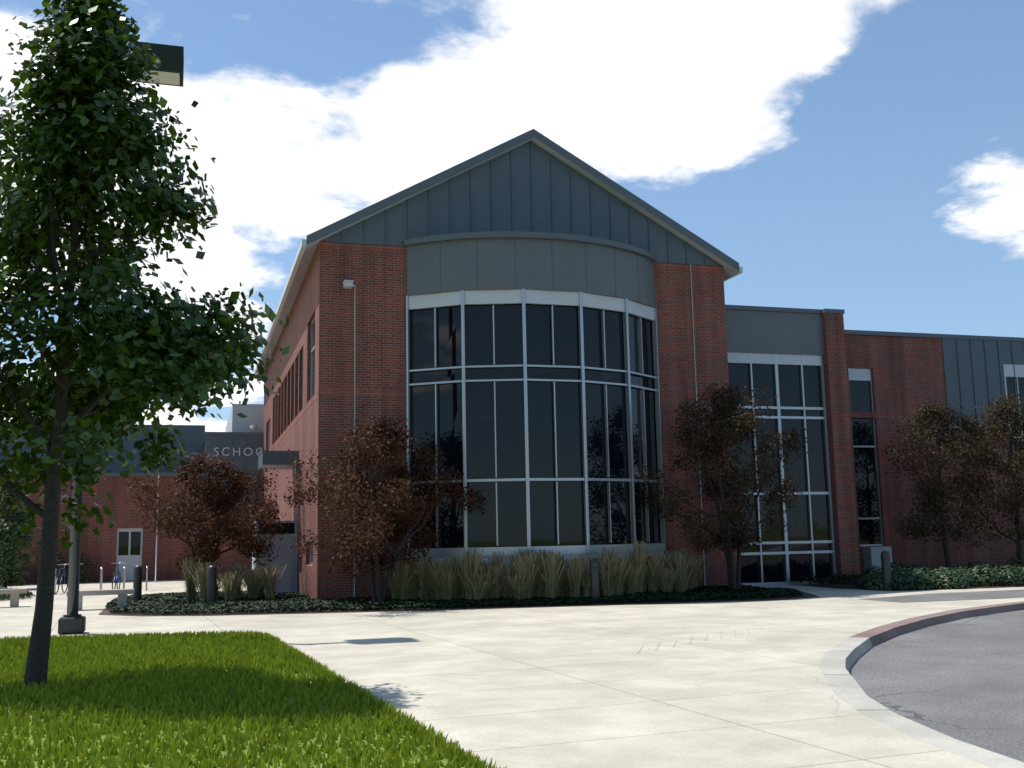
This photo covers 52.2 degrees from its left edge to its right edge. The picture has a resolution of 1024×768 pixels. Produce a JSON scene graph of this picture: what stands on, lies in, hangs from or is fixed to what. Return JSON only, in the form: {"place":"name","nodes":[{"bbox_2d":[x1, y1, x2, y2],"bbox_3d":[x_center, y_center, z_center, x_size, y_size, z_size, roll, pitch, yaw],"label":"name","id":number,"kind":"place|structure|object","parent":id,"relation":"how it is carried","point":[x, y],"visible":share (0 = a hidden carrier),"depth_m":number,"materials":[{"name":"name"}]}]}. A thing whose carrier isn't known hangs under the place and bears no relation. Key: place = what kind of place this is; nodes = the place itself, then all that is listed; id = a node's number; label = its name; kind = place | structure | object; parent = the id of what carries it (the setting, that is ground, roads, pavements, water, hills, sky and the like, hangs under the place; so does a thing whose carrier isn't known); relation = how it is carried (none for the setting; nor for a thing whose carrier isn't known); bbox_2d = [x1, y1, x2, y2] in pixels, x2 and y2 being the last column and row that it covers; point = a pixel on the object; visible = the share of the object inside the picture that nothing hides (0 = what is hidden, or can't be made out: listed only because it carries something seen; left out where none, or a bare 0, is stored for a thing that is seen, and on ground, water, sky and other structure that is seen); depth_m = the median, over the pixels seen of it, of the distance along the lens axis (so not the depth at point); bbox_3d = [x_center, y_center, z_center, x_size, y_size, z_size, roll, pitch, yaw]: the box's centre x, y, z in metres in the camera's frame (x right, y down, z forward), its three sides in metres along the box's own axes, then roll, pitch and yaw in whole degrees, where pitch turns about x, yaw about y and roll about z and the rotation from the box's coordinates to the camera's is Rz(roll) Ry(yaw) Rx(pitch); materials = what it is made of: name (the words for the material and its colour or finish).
{"place":"outdoors","nodes":[
{"label":"outdoors","id":0,"kind":"place"},
{"bbox_2d":[0,630,480,767],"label":"lawn","id":1,"kind":"structure","parent":0,"point":[444,762],"depth_m":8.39,"materials":[{"name":"green plant"}]},
{"bbox_2d":[0,0,289,685],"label":"tree","id":2,"kind":"object","parent":1,"relation":"on","point":[84,142],"visible":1,"depth_m":12.59,"materials":[{"name":"green plant"}]},
{"bbox_2d":[5,630,506,767],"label":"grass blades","id":3,"kind":"object","parent":1,"relation":"on","point":[438,738],"visible":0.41,"depth_m":9.56,"materials":[{"name":"green plant"}]},
{"bbox_2d":[0,579,1023,767],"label":"plaza concrete","id":4,"kind":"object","parent":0,"point":[563,687],"visible":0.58,"depth_m":12.59,"materials":[{"name":"beige concrete"}]},
{"bbox_2d":[0,588,26,606],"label":"bench","id":5,"kind":"object","parent":4,"relation":"on","point":[14,597],"visible":1,"depth_m":28.29,"materials":[{"name":"concrete"}]},
{"bbox_2d":[0,469,37,586],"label":"shrub","id":6,"kind":"object","parent":4,"relation":"on","point":[10,550],"visible":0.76,"depth_m":40.49,"materials":[{"name":"green plant"}]},
{"bbox_2d":[0,547,95,599],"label":"shrubs","id":7,"kind":"object","parent":4,"relation":"on","point":[29,594],"visible":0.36,"depth_m":44.89,"materials":[{"name":"green plant"}]},
{"bbox_2d":[66,589,134,610],"bbox_3d":[-10.476,5.489,26.605,1.600,0.480,0.480,2,-9,-22],"label":"bench","id":8,"kind":"object","parent":4,"relation":"on","point":[122,595],"visible":0.67,"depth_m":26.51,"materials":[{"name":"concrete"}]},
{"bbox_2d":[54,563,147,593],"bbox_3d":[-14.301,6.744,36.392,3.044,0.993,1.793,1,-9,-17],"label":"bike rack and bikes","id":9,"kind":"object","parent":4,"relation":"on","point":[117,577],"visible":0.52,"depth_m":36.39,"materials":[{"name":"silver metal"}]},
{"bbox_2d":[58,42,183,634],"bbox_3d":[-7.580,-1.091,20.465,1.920,11.600,0.720,1,-9,-17],"label":"lamp post","id":10,"kind":"object","parent":4,"relation":"on","point":[170,70],"visible":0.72,"depth_m":19.68,"materials":[{"name":"dark metal"},{"name":"light lens"},{"name":"concrete"}]},
{"bbox_2d":[0,404,263,584],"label":"building","id":11,"kind":"structure","parent":4,"relation":"on","point":[129,544],"depth_m":47.47,"materials":[{"name":"brick"}]},
{"bbox_2d":[214,447,261,455],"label":"sign letters","id":12,"kind":"object","parent":11,"relation":"attached to","point":[236,451],"visible":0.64,"depth_m":48.68,"materials":[{"name":"grey paint"}]},
{"bbox_2d":[98,592,819,615],"bbox_3d":[-1.941,5.856,28.679,19.347,0.001,10.252,-1,-8,-3],"label":"edging","id":13,"kind":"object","parent":4,"relation":"on","point":[105,611],"depth_m":24.34,"materials":[{"name":"grey concrete"}]},
{"bbox_2d":[133,565,142,599],"bbox_3d":[-10.237,5.484,28.581,0.283,1.054,0.290,1,-9,-17],"label":"bollard","id":14,"kind":"object","parent":13,"relation":"on","point":[137,580],"visible":0.73,"depth_m":28.51,"materials":[{"name":"black metal"}]},
{"bbox_2d":[207,565,216,602],"bbox_3d":[-7.608,5.124,26.482,0.283,1.054,0.290,1,-9,-17],"label":"bollard","id":15,"kind":"object","parent":13,"relation":"on","point":[211,581],"visible":0.77,"depth_m":26.41,"materials":[{"name":"black metal"}]},
{"bbox_2d":[127,452,303,574],"bbox_3d":[-8.564,4.037,29.572,3.875,4.166,5.595,-8,-11,39],"label":"crab tree","id":16,"kind":"object","parent":13,"relation":"on","point":[236,486],"visible":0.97,"depth_m":29.06,"materials":[{"name":"brown plant"}]},
{"bbox_2d":[178,555,286,599],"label":"reed grass","id":17,"kind":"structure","parent":13,"relation":"on","point":[256,582],"depth_m":28.12,"materials":[{"name":"green plant"}]},
{"bbox_2d":[248,415,484,602],"bbox_3d":[-3.591,3.146,25.906,4.846,4.679,5.121,-9,-12,44],"label":"crab tree","id":18,"kind":"object","parent":13,"relation":"on","point":[380,513],"visible":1,"depth_m":25.59,"materials":[{"name":"brown plant"}]},
{"bbox_2d":[105,584,802,613],"bbox_3d":[-2.100,5.787,28.746,18.997,0.177,10.077,-1,-8,-4],"label":"ground cover","id":19,"kind":"object","parent":13,"relation":"on","point":[172,602],"visible":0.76,"depth_m":25.32,"materials":[{"name":"green plant"}]},
{"bbox_2d":[380,541,710,600],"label":"ornamental grass","id":20,"kind":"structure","parent":13,"relation":"on","point":[527,574],"depth_m":26.29,"materials":[{"name":"green plant"}]},
{"bbox_2d":[589,559,600,602],"bbox_3d":[2.005,4.760,25.304,0.283,1.054,0.290,1,-9,-17],"label":"bollard","id":21,"kind":"object","parent":13,"relation":"on","point":[594,580],"visible":0.81,"depth_m":25.22,"materials":[{"name":"black metal"}]},
{"bbox_2d":[634,382,810,588],"bbox_3d":[5.763,2.780,28.438,5.306,5.751,4.441,1,-9,-17],"label":"crab tree","id":22,"kind":"object","parent":13,"relation":"on","point":[730,538],"visible":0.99,"depth_m":28.00,"materials":[{"name":"brown plant"}]},
{"bbox_2d":[252,129,742,599],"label":"building","id":23,"kind":"structure","parent":4,"relation":"on","point":[527,331],"depth_m":28.47,"materials":[{"name":"brick"}]},
{"bbox_2d":[637,625,762,653],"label":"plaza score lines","id":24,"kind":"object","parent":4,"relation":"on","point":[692,637],"visible":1,"depth_m":15.97,"materials":[{"name":"grey concrete"}]},
{"bbox_2d":[725,305,1023,585],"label":"wing","id":25,"kind":"structure","parent":4,"relation":"on","point":[845,398],"depth_m":33.44,"materials":[{"name":"red brick"}]},
{"bbox_2d":[861,589,1023,602],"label":"asphalt strip","id":26,"kind":"object","parent":4,"relation":"on","point":[977,595],"visible":1,"depth_m":24.81,"materials":[{"name":"grey asphalt"}]},
{"bbox_2d":[0,0,1023,431],"label":"sky","id":27,"kind":"structure","parent":0,"point":[864,159],"materials":[{"name":"blue"}]},
{"bbox_2d":[798,583,1023,590],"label":"edging","id":28,"kind":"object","parent":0,"point":[846,586],"depth_m":28.98,"materials":[{"name":"grey concrete"}]},
{"bbox_2d":[881,551,892,590],"bbox_3d":[10.019,4.994,27.985,0.283,1.054,0.290,1,-9,-17],"label":"bollard","id":29,"kind":"object","parent":28,"relation":"on","point":[885,566],"visible":1,"depth_m":27.90,"materials":[{"name":"black metal"}]},
{"bbox_2d":[791,565,1023,587],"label":"ground cover","id":30,"kind":"object","parent":28,"relation":"on","point":[846,579],"visible":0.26,"depth_m":29.19,"materials":[{"name":"green plant"}]},
{"bbox_2d":[876,400,1000,567],"bbox_3d":[13.459,3.300,32.511,3.614,5.599,3.421,1,-9,-17],"label":"crab tree","id":31,"kind":"object","parent":28,"relation":"on","point":[954,449],"visible":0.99,"depth_m":32.27,"materials":[{"name":"brown plant"}]},
{"bbox_2d":[855,556,1023,589],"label":"shrubs","id":32,"kind":"object","parent":28,"relation":"on","point":[912,573],"visible":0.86,"depth_m":28.77,"materials":[{"name":"green plant"}]},
{"bbox_2d":[941,391,1023,566],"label":"crab tree","id":33,"kind":"object","parent":28,"relation":"on","point":[994,428],"visible":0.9,"depth_m":32.67,"materials":[{"name":"brown plant"}]},
{"bbox_2d":[819,601,1023,767],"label":"kerb strip","id":34,"kind":"object","parent":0,"point":[842,657],"visible":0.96,"depth_m":11.36,"materials":[{"name":"concrete"}]},
{"bbox_2d":[849,610,1023,761],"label":"road asphalt","id":35,"kind":"structure","parent":0,"point":[962,679],"depth_m":12.25,"materials":[{"name":"grey asphalt"}]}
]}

